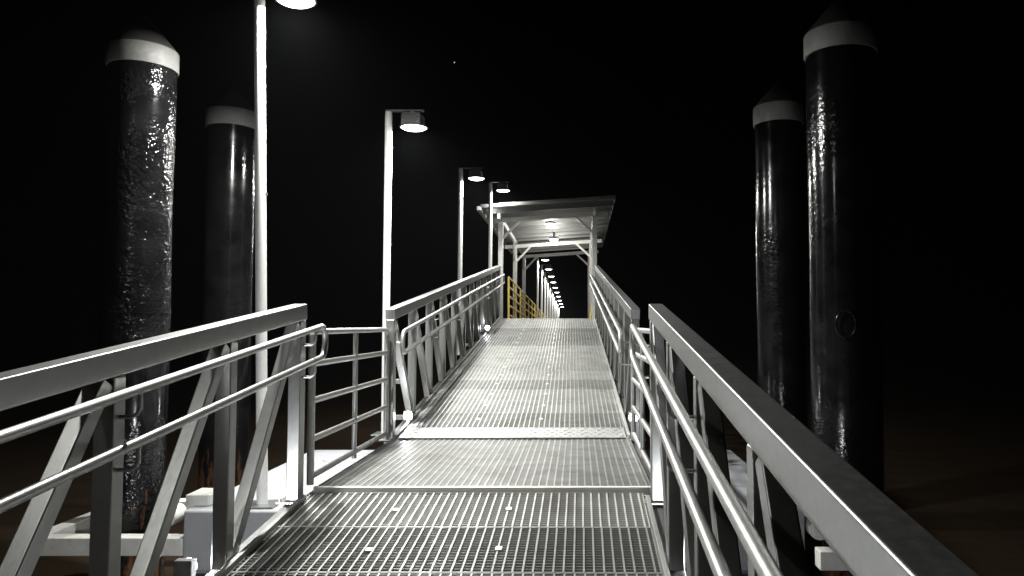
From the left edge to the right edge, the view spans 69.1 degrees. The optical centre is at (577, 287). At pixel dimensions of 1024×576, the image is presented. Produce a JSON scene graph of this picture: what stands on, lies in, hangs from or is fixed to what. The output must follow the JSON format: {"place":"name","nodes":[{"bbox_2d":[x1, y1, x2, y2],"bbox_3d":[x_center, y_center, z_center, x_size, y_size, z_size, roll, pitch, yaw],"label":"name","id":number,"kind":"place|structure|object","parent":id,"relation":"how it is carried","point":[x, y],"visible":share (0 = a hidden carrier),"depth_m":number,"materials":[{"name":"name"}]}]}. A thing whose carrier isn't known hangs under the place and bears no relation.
{"place":"outdoors","nodes":[
{"label":"outdoors","id":0,"kind":"place"},
{"bbox_2d":[0,326,1023,575],"bbox_3d":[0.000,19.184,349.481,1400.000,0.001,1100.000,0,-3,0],"label":"water","id":1,"kind":"structure","parent":0,"point":[954,438],"depth_m":16.67,"materials":[{"name":"brown liquid"}]},
{"bbox_2d":[98,14,179,575],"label":"mooring pile","id":2,"kind":"object","parent":1,"relation":"in","point":[142,59],"visible":0.85,"depth_m":5.90,"materials":[{"name":"black paint"}]},
{"bbox_2d":[198,85,254,489],"bbox_3d":[-3.930,0.873,8.267,0.546,6.361,0.546,0,-3,0],"label":"mooring pile","id":3,"kind":"object","parent":1,"relation":"in","point":[229,225],"visible":0.64,"depth_m":8.14,"materials":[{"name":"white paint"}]},
{"bbox_2d":[40,450,848,575],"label":"pontoon","id":4,"kind":"object","parent":1,"relation":"on","point":[194,511],"visible":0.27,"depth_m":5.36,"materials":[{"name":"paint"}]},
{"bbox_2d":[251,0,316,508],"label":"lamp post","id":5,"kind":"object","parent":4,"relation":"on","point":[261,501],"visible":0.79,"depth_m":5.59,"materials":[{"name":"metal"}]},
{"bbox_2d":[307,439,649,507],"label":"landing platform","id":6,"kind":"structure","parent":4,"relation":"on","point":[518,465],"depth_m":5.39,"materials":[{"name":"metal"}]},
{"bbox_2d":[306,327,389,484],"bbox_3d":[-1.735,0.816,5.762,0.044,1.011,1.934,0,-3,0],"label":"guard fence","id":7,"kind":"object","parent":6,"relation":"on","point":[313,437],"visible":0.88,"depth_m":5.58,"materials":[{"name":"silver metal"}]},
{"bbox_2d":[0,304,979,575],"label":"gangway","id":8,"kind":"object","parent":6,"relation":"on","point":[860,522],"visible":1,"depth_m":3.23,"materials":[{"name":"metal"}]},
{"bbox_2d":[173,558,196,575],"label":"marker light","id":9,"kind":"object","parent":8,"relation":"attached to","point":[185,566],"visible":1,"depth_m":3.61,"materials":[{"name":"white plastic"}]},
{"bbox_2d":[378,265,645,452],"bbox_3d":[-0.644,0.511,11.964,2.430,2.562,10.401,0,-3,-1],"label":"gangway","id":10,"kind":"object","parent":6,"relation":"on","point":[540,378],"visible":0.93,"depth_m":8.86,"materials":[{"name":"metal"}]},
{"bbox_2d":[371,109,427,435],"bbox_3d":[-1.943,-0.194,8.136,0.554,3.579,0.308,0,-3,0],"label":"lamp post","id":11,"kind":"object","parent":10,"relation":"attached to","point":[412,120],"visible":0.84,"depth_m":8.12,"materials":[{"name":"metal"}]},
{"bbox_2d":[404,410,425,422],"bbox_3d":[-1.607,1.308,7.297,0.219,0.194,0.084,0,-3,-8],"label":"marker light","id":12,"kind":"object","parent":10,"relation":"attached to","point":[408,415],"visible":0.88,"depth_m":7.26,"materials":[{"name":"white plastic"}]},
{"bbox_2d":[457,167,484,354],"bbox_3d":[-1.943,-0.488,13.209,0.554,3.361,0.308,0,-3,0],"label":"lamp post","id":13,"kind":"object","parent":10,"relation":"attached to","point":[475,173],"visible":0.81,"depth_m":13.20,"materials":[{"name":"metal"}]},
{"bbox_2d":[485,325,495,334],"bbox_3d":[-1.637,0.802,13.960,0.219,0.194,0.084,0,-3,-8],"label":"marker light","id":14,"kind":"object","parent":10,"relation":"attached to","point":[487,327],"visible":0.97,"depth_m":13.94,"materials":[{"name":"white plastic"}]},
{"bbox_2d":[488,182,509,322],"bbox_3d":[-1.793,-0.692,16.503,0.554,3.389,0.308,0,-3,0],"label":"lamp post","id":15,"kind":"object","parent":10,"relation":"attached to","point":[502,187],"visible":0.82,"depth_m":16.49,"materials":[{"name":"metal"}]},
{"bbox_2d":[628,412,649,430],"bbox_3d":[0.573,1.233,6.770,0.219,0.194,0.084,0,-3,-8],"label":"marker light","id":16,"kind":"object","parent":10,"relation":"attached to","point":[629,416],"visible":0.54,"depth_m":6.75,"materials":[{"name":"white plastic"}]},
{"bbox_2d":[631,328,649,471],"bbox_3d":[0.505,0.816,5.762,0.044,1.011,1.934,0,-3,0],"label":"guard fence","id":17,"kind":"object","parent":6,"relation":"on","point":[644,426],"visible":0.31,"depth_m":5.75,"materials":[{"name":"silver metal"}]},
{"bbox_2d":[753,80,807,427],"bbox_3d":[2.250,0.857,8.148,0.556,6.381,0.556,0,-3,0],"label":"mooring pile","id":18,"kind":"object","parent":1,"relation":"in","point":[778,116],"visible":0.77,"depth_m":8.00,"materials":[{"name":"black paint"}]},
{"bbox_2d":[803,0,884,575],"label":"mooring pile","id":19,"kind":"object","parent":1,"relation":"in","point":[840,45],"visible":0.88,"depth_m":5.55,"materials":[{"name":"black paint"}]},
{"bbox_3d":[-0.705,3.346,39.234,3.100,3.298,45.000,0,-3,0],"label":"jetty deck","id":20,"kind":"object","parent":1,"relation":"in","visible":0},
{"bbox_2d":[507,276,546,317],"bbox_3d":[-1.620,2.017,38.623,0.049,2.512,42.699,0,-3,0],"label":"jetty fence","id":21,"kind":"object","parent":20,"relation":"on","point":[519,303],"visible":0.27,"depth_m":20.74,"materials":[{"name":"yellow metal"}]},
{"bbox_2d":[536,257,548,317],"bbox_3d":[-1.293,0.156,26.724,0.554,2.743,0.308,0,-3,0],"label":"lamp post","id":22,"kind":"object","parent":20,"relation":"on","point":[537,284],"visible":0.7,"depth_m":26.70,"materials":[{"name":"metal"}]},
{"bbox_2d":[541,264,551,317],"bbox_3d":[-1.293,0.415,29.815,0.554,2.743,0.308,0,-3,0],"label":"lamp post","id":23,"kind":"object","parent":20,"relation":"on","point":[548,267],"visible":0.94,"depth_m":29.80,"materials":[{"name":"metal"}]},
{"bbox_2d":[477,195,615,317],"bbox_3d":[-0.706,-0.360,20.922,3.137,3.058,8.642,0,-3,0],"label":"shelter","id":24,"kind":"object","parent":20,"relation":"on","point":[524,227],"visible":0.83,"depth_m":18.90,"materials":[{"name":"metal"}]},
{"bbox_2d":[544,272,554,317],"bbox_3d":[-1.293,0.658,32.707,0.554,2.743,0.308,0,-3,0],"label":"lamp post","id":25,"kind":"object","parent":20,"relation":"on","point":[550,274],"visible":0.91,"depth_m":32.69,"materials":[{"name":"metal"}]},
{"bbox_2d":[547,278,555,317],"bbox_3d":[-1.293,0.892,35.499,0.554,2.743,0.308,0,-3,0],"label":"lamp post","id":26,"kind":"object","parent":20,"relation":"on","point":[552,280],"visible":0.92,"depth_m":35.47,"materials":[{"name":"metal"}]},
{"bbox_2d":[549,284,557,317],"bbox_3d":[-1.293,1.151,38.590,0.554,2.743,0.308,0,-3,0],"label":"lamp post","id":27,"kind":"object","parent":20,"relation":"on","point":[554,285],"visible":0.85,"depth_m":38.58,"materials":[{"name":"metal"}]},
{"bbox_2d":[551,289,558,317],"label":"lamp post","id":28,"kind":"object","parent":20,"relation":"on","point":[556,291],"visible":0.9,"depth_m":41.77,"materials":[{"name":"metal"}]},
{"bbox_2d":[553,293,560,317],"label":"lamp post","id":29,"kind":"object","parent":20,"relation":"on","point":[557,294],"visible":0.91,"depth_m":44.96,"materials":[{"name":"metal"}]},
{"bbox_2d":[555,297,561,317],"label":"lamp post","id":30,"kind":"object","parent":20,"relation":"on","point":[559,298],"visible":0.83,"depth_m":48.55,"materials":[{"name":"metal"}]},
{"bbox_2d":[556,301,561,317],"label":"lamp post","id":31,"kind":"object","parent":20,"relation":"on","point":[560,302],"visible":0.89,"depth_m":52.16,"materials":[{"name":"metal"}]},
{"bbox_2d":[0,0,1023,325],"label":"sky","id":32,"kind":"structure","parent":0,"point":[648,104],"materials":[{"name":"black"}]}
]}

